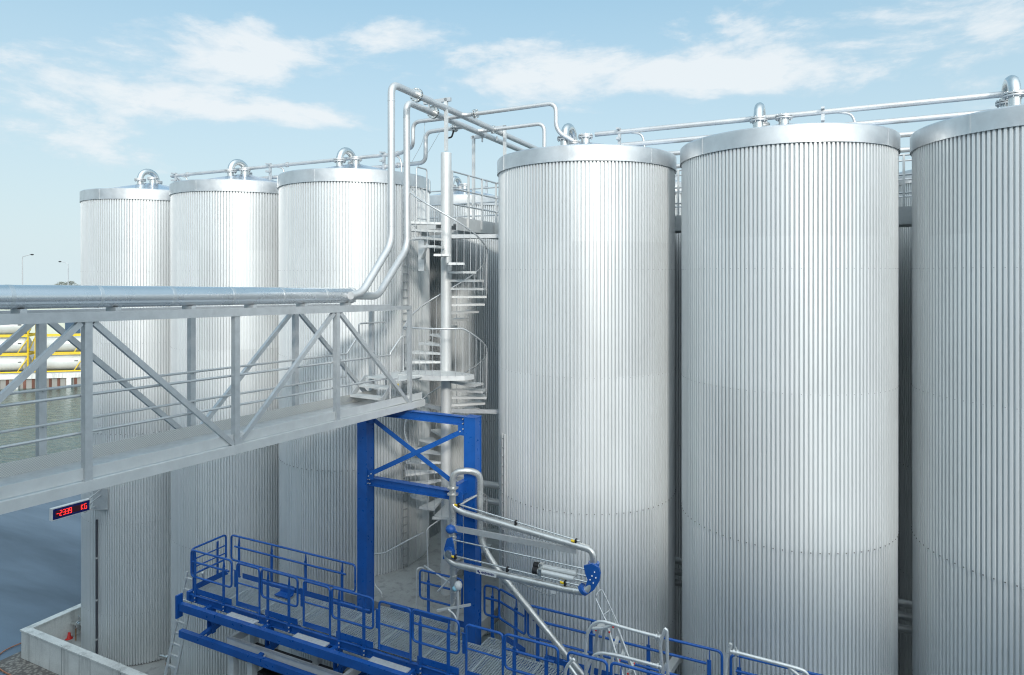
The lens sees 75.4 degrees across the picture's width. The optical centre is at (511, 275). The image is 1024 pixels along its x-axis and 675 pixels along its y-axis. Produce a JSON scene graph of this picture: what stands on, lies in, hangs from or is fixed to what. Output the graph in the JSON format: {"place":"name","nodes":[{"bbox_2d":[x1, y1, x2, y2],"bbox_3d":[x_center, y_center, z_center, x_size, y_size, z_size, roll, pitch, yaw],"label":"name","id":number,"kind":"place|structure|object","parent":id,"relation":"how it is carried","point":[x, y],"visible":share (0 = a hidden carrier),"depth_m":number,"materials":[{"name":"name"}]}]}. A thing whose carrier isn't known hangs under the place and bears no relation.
{"place":"outdoors","nodes":[
{"label":"outdoors","id":0,"kind":"place"},
{"bbox_2d":[0,651,57,674],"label":"cobble strip","id":1,"kind":"object","parent":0,"point":[16,664],"visible":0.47,"depth_m":21.95,"materials":[{"name":"grey stone"}]},
{"bbox_2d":[0,643,20,674],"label":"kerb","id":2,"kind":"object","parent":1,"relation":"on","point":[2,652],"visible":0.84,"depth_m":22.82,"materials":[{"name":"grey concrete"}]},
{"bbox_2d":[0,494,80,674],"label":"water","id":3,"kind":"structure","parent":0,"point":[40,566],"depth_m":29.38,"materials":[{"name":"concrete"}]},
{"bbox_2d":[226,623,369,674],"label":"trough","id":4,"kind":"object","parent":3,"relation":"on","point":[315,665],"visible":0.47,"depth_m":15.89,"materials":[{"name":"white paint"}]},
{"bbox_2d":[0,387,80,463],"bbox_3d":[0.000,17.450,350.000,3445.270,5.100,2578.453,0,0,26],"label":"water","id":5,"kind":"structure","parent":0,"point":[17,416],"depth_m":66.57,"materials":[{"name":"teal liquid"}]},
{"bbox_2d":[0,341,80,388],"bbox_3d":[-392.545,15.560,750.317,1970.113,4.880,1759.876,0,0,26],"label":"ground","id":6,"kind":"structure","parent":0,"point":[29,383],"depth_m":88.11,"materials":[{"name":"white concrete"}]},
{"bbox_2d":[0,352,33,372],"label":"tank container","id":7,"kind":"object","parent":6,"relation":"on","point":[18,362],"visible":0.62,"depth_m":89.01,"materials":[{"name":"white metal"}]},
{"bbox_2d":[0,334,34,354],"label":"tank container","id":8,"kind":"object","parent":7,"relation":"on","point":[23,344],"visible":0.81,"depth_m":89.12,"materials":[{"name":"white metal"}]},
{"bbox_2d":[0,324,34,335],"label":"tank container","id":9,"kind":"object","parent":8,"relation":"on","point":[6,330],"visible":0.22,"depth_m":88.95,"materials":[{"name":"white metal"}]},
{"bbox_2d":[22,254,33,284],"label":"street lamp","id":10,"kind":"object","parent":6,"relation":"on","point":[22,267],"visible":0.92,"depth_m":129.94,"materials":[{"name":"grey metal"}]},
{"bbox_2d":[0,372,80,388],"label":"quay wall","id":11,"kind":"structure","parent":6,"relation":"attached to","point":[68,376],"depth_m":87.69,"materials":[{"name":"concrete"}]},
{"bbox_2d":[0,308,80,340],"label":"warehouse","id":12,"kind":"structure","parent":6,"relation":"on","point":[65,326],"depth_m":132.12,"materials":[{"name":"metal"}]},
{"bbox_2d":[65,322,80,333],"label":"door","id":13,"kind":"structure","parent":12,"relation":"in","point":[67,325],"depth_m":132.66,"materials":[{"name":"metal"}]},
{"bbox_2d":[34,351,80,371],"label":"tank container","id":14,"kind":"object","parent":6,"relation":"on","point":[60,362],"visible":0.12,"depth_m":90.27,"materials":[{"name":"white metal"}]},
{"bbox_2d":[34,333,80,353],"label":"tank container","id":15,"kind":"object","parent":14,"relation":"on","point":[65,346],"visible":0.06,"depth_m":90.28,"materials":[{"name":"white metal"}]},
{"bbox_2d":[64,633,498,674],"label":"tank yard floor","id":16,"kind":"structure","parent":0,"point":[155,667],"depth_m":22.10,"materials":[{"name":"grey concrete"}]},
{"bbox_2d":[65,632,72,639],"bbox_3d":[-15.814,12.867,23.675,0.240,0.225,0.240,0,0,26],"label":"traffic cone","id":17,"kind":"object","parent":16,"relation":"on","point":[69,637],"visible":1,"depth_m":23.63,"materials":[{"name":"red plastic"}]},
{"bbox_2d":[20,603,147,674],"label":"bund wall","id":18,"kind":"structure","parent":16,"relation":"on","point":[44,644],"depth_m":21.82,"materials":[{"name":"concrete"}]},
{"bbox_2d":[80,169,187,665],"bbox_3d":[-13.080,4.506,24.148,4.480,16.888,4.476,0,0,26],"label":"storage tank","id":19,"kind":"object","parent":16,"relation":"on","point":[125,235],"visible":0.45,"depth_m":22.08,"materials":[{"name":"metal"}]},
{"bbox_2d":[70,615,80,640],"bbox_3d":[-15.377,12.524,23.594,0.938,0.852,0.289,0,0,26],"label":"drain valve","id":20,"kind":"object","parent":19,"relation":"attached to","point":[77,624],"visible":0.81,"depth_m":23.51,"materials":[{"name":"silver metal"}]},
{"bbox_2d":[49,488,107,520],"bbox_3d":[-13.776,7.430,21.145,0.597,0.720,1.822,0,0,8],"label":"weight display","id":21,"kind":"object","parent":19,"relation":"attached to","point":[100,499],"visible":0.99,"depth_m":21.05,"materials":[{"name":"white paint"}]},
{"bbox_2d":[55,503,86,516],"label":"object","id":22,"kind":"structure","parent":21,"relation":"in","point":[78,507],"depth_m":20.78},
{"bbox_2d":[95,519,97,653],"bbox_3d":[-13.807,10.513,22.040,0.083,4.774,0.083,0,0,-41],"label":"downpipe","id":23,"kind":"object","parent":19,"relation":"attached to","point":[96,600],"visible":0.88,"depth_m":22.01,"materials":[{"name":"black metal"}]},
{"bbox_2d":[164,571,197,674],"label":"ladder","id":24,"kind":"object","parent":16,"relation":"on","point":[175,632],"visible":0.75,"depth_m":17.30,"materials":[{"name":"metal"}]},
{"bbox_2d":[169,159,284,674],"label":"storage tank","id":25,"kind":"object","parent":16,"relation":"on","point":[224,231],"visible":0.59,"depth_m":20.07,"materials":[{"name":"silver metal"}]},
{"bbox_2d":[159,647,170,665],"bbox_3d":[-11.027,12.481,21.394,0.938,0.938,0.289,0,0,26],"label":"drain valve","id":26,"kind":"object","parent":25,"relation":"attached to","point":[163,656],"visible":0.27,"depth_m":21.42,"materials":[{"name":"silver metal"}]},
{"bbox_2d":[277,147,430,674],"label":"storage tank","id":27,"kind":"object","parent":16,"relation":"on","point":[333,227],"visible":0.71,"depth_m":18.08,"materials":[{"name":"silver metal"}]},
{"bbox_2d":[170,115,460,180],"bbox_3d":[-6.781,-3.797,21.363,12.890,1.119,0.820,0,0,30],"label":"roof pipe","id":28,"kind":"object","parent":27,"relation":"attached to","point":[397,153],"visible":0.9,"depth_m":21.08,"materials":[{"name":"silver metal"}]},
{"bbox_2d":[261,125,462,178],"bbox_3d":[-6.629,-3.763,21.425,11.605,1.135,0.424,0,0,27],"label":"roof pipe","id":29,"kind":"object","parent":27,"relation":"attached to","point":[453,128],"visible":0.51,"depth_m":19.35,"materials":[{"name":"silver metal"}]},
{"bbox_2d":[401,189,408,568],"bbox_3d":[-2.995,2.900,18.583,0.050,10.600,0.235,0,0,40],"label":"cable ladder","id":30,"kind":"object","parent":27,"relation":"attached to","point":[407,422],"visible":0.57,"depth_m":18.50,"materials":[{"name":"metal"}]},
{"bbox_2d":[410,166,427,221],"bbox_3d":[-2.667,-2.236,18.952,0.266,1.672,0.544,0,0,26],"label":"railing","id":31,"kind":"object","parent":27,"relation":"attached to","point":[426,188],"visible":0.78,"depth_m":19.11,"materials":[{"name":"metal"}]},
{"bbox_2d":[417,153,911,239],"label":"roof walkway","id":32,"kind":"structure","parent":27,"relation":"attached to","point":[486,227],"depth_m":18.97,"materials":[{"name":"metal"}]},
{"bbox_2d":[471,134,497,219],"bbox_3d":[-0.832,-2.860,19.909,0.900,2.720,0.080,0,0,26],"label":"pipe support","id":33,"kind":"object","parent":32,"relation":"on","point":[473,137],"visible":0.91,"depth_m":20.04,"materials":[{"name":"metal"}]},
{"bbox_2d":[357,410,480,674],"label":"steel frame","id":34,"kind":"object","parent":16,"relation":"on","point":[469,430],"visible":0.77,"depth_m":15.58,"materials":[{"name":"blue paint"}]},
{"bbox_2d":[0,304,424,514],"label":"footbridge","id":35,"kind":"object","parent":34,"relation":"on","point":[42,476],"visible":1,"depth_m":10.84,"materials":[{"name":"metal"}]},
{"bbox_2d":[0,285,355,313],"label":"insulated pipe","id":36,"kind":"object","parent":35,"relation":"on","point":[15,299],"visible":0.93,"depth_m":10.12,"materials":[{"name":"metal"}]},
{"bbox_2d":[347,100,545,299],"bbox_3d":[-0.442,-1.958,18.566,2.365,5.023,11.069,0,0,26],"label":"tall pipe","id":37,"kind":"object","parent":36,"relation":"attached to","point":[432,112],"visible":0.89,"depth_m":16.38,"materials":[{"name":"silver metal"}]},
{"bbox_2d":[175,534,822,674],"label":"loading platform","id":38,"kind":"structure","parent":34,"relation":"attached to","point":[331,647],"depth_m":15.16,"materials":[{"name":"metal"}]},
{"bbox_2d":[564,657,577,674],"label":"guard hoop","id":39,"kind":"object","parent":38,"relation":"attached to","point":[569,663],"visible":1,"depth_m":12.37,"materials":[{"name":"silver metal"}]},
{"bbox_2d":[590,589,635,674],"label":"step ladder","id":40,"kind":"object","parent":38,"relation":"on","point":[617,639],"visible":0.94,"depth_m":12.88,"materials":[{"name":"metal"}]},
{"bbox_2d":[583,620,669,674],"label":"guard hoop","id":41,"kind":"object","parent":38,"relation":"attached to","point":[661,665],"visible":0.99,"depth_m":12.21,"materials":[{"name":"silver metal"}]},
{"bbox_2d":[723,642,808,674],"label":"guard hoop","id":42,"kind":"object","parent":38,"relation":"attached to","point":[791,668],"visible":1,"depth_m":11.25,"materials":[{"name":"silver metal"}]},
{"bbox_2d":[436,467,600,674],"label":"pipe loader","id":43,"kind":"object","parent":34,"relation":"attached to","point":[455,529],"visible":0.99,"depth_m":13.89,"materials":[{"name":"metal"}]},
{"bbox_2d":[345,523,498,673],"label":"concrete slab","id":44,"kind":"structure","parent":16,"relation":"on","point":[398,586],"depth_m":17.40,"materials":[{"name":"grey concrete"}]},
{"bbox_2d":[374,520,459,608],"bbox_3d":[-1.993,7.308,16.083,1.155,2.401,3.472,0,0,-41],"label":"stair handrail","id":45,"kind":"object","parent":44,"relation":"on","point":[440,576],"visible":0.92,"depth_m":16.51,"materials":[{"name":"silver metal"}]},
{"bbox_2d":[399,152,498,595],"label":"spiral staircase","id":46,"kind":"structure","parent":44,"relation":"on","point":[446,375],"depth_m":16.98,"materials":[{"name":"metal"}]},
{"bbox_2d":[423,97,451,150],"bbox_3d":[-1.940,-3.885,17.223,0.820,1.370,0.080,0,0,26],"label":"pipe support","id":47,"kind":"object","parent":46,"relation":"on","point":[446,100],"visible":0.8,"depth_m":17.08,"materials":[{"name":"metal"}]},
{"bbox_2d":[440,476,498,575],"bbox_3d":[-1.090,7.197,19.089,2.800,1.985,2.100,0,0,26],"label":"pipe bundle","id":48,"kind":"object","parent":44,"relation":"on","point":[490,501],"visible":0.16,"depth_m":19.81,"materials":[{"name":"silver metal"}]},
{"bbox_2d":[429,176,498,634],"bbox_3d":[-1.848,4.506,25.869,4.480,16.888,4.476,0,0,26],"label":"storage tank","id":49,"kind":"object","parent":16,"relation":"on","point":[482,324],"visible":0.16,"depth_m":23.84,"materials":[{"name":"silver metal"}]},
{"bbox_2d":[497,123,676,674],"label":"storage tank","id":50,"kind":"object","parent":16,"relation":"on","point":[586,295],"visible":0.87,"depth_m":14.84,"materials":[{"name":"silver metal"}]},
{"bbox_2d":[351,82,573,298],"bbox_3d":[0.427,-1.995,18.151,3.289,5.010,11.048,0,0,26],"label":"tall pipe","id":51,"kind":"object","parent":50,"relation":"attached to","point":[416,95],"visible":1,"depth_m":15.03,"materials":[{"name":"silver metal"}]},
{"bbox_2d":[481,125,506,155],"bbox_3d":[-0.551,-2.995,20.050,0.820,2.990,0.080,0,0,26],"label":"pipe support","id":52,"kind":"object","parent":51,"relation":"attached to","point":[504,142],"visible":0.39,"depth_m":19.86,"materials":[{"name":"metal"}]},
{"bbox_2d":[501,433,505,618],"bbox_3d":[-0.200,6.000,15.904,0.050,4.400,0.155,0,0,-24],"label":"cable ladder","id":53,"kind":"object","parent":50,"relation":"attached to","point":[503,504],"visible":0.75,"depth_m":15.96,"materials":[{"name":"metal"}]},
{"bbox_2d":[675,173,681,674],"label":"storage tank","id":54,"kind":"object","parent":16,"relation":"on","point":[678,499],"visible":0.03,"depth_m":20.50,"materials":[{"name":"silver metal"}]},
{"bbox_2d":[680,102,899,674],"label":"storage tank","id":55,"kind":"object","parent":16,"relation":"on","point":[790,357],"visible":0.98,"depth_m":12.82,"materials":[{"name":"silver metal"}]},
{"bbox_2d":[660,656,682,674],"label":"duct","id":56,"kind":"object","parent":55,"relation":"attached to","point":[674,662],"visible":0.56,"depth_m":14.51,"materials":[{"name":"silver metal"}]},
{"bbox_2d":[621,109,989,145],"bbox_3d":[10.804,-3.280,12.796,17.900,0.127,0.130,0,0,26],"label":"roof pipe","id":57,"kind":"object","parent":55,"relation":"attached to","point":[944,116],"visible":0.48,"depth_m":14.16,"materials":[{"name":"silver metal"}]},
{"bbox_2d":[595,89,1022,136],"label":"roof pipe","id":58,"kind":"object","parent":55,"relation":"attached to","point":[959,98],"visible":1,"depth_m":14.62,"materials":[{"name":"silver metal"}]},
{"bbox_2d":[898,170,911,674],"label":"storage tank","id":59,"kind":"object","parent":16,"relation":"on","point":[905,462],"visible":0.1,"depth_m":18.36,"materials":[{"name":"silver metal"}]},
{"bbox_2d":[910,75,1023,674],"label":"storage tank","id":60,"kind":"object","parent":16,"relation":"on","point":[967,383],"visible":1,"depth_m":11.89,"materials":[{"name":"silver metal"}]},
{"bbox_2d":[0,0,1023,284],"label":"sky","id":61,"kind":"structure","parent":0,"point":[94,94],"materials":[{"name":"blue"}]},
{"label":"factory hall","id":62,"kind":"object","parent":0,"visible":0},
{"bbox_2d":[668,131,914,154],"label":"roof pipe","id":63,"kind":"object","parent":62,"relation":"attached to","point":[906,134],"depth_m":17.06,"materials":[{"name":"silver metal"}]},
{"bbox_2d":[675,568,911,621],"bbox_3d":[10.609,8.150,15.232,20.400,0.180,0.180,0,0,26],"label":"yard pipe","id":64,"kind":"object","parent":62,"relation":"attached to","point":[905,616],"depth_m":15.81,"materials":[{"name":"silver metal"}]},
{"bbox_2d":[675,579,911,633],"bbox_3d":[10.609,8.450,15.232,20.400,0.180,0.180,0,0,26],"label":"yard pipe","id":65,"kind":"object","parent":62,"relation":"attached to","point":[902,628],"depth_m":15.81,"materials":[{"name":"silver metal"}]},
{"bbox_2d":[675,557,911,608],"bbox_3d":[10.609,7.850,15.232,20.400,0.180,0.180,0,0,26],"label":"yard pipe","id":66,"kind":"object","parent":62,"relation":"attached to","point":[903,603],"depth_m":15.81,"materials":[{"name":"silver metal"}]},
{"bbox_2d":[677,147,909,167],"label":"roof pipe","id":67,"kind":"object","parent":62,"relation":"attached to","point":[904,149],"depth_m":17.05,"materials":[{"name":"silver metal"}]}
]}

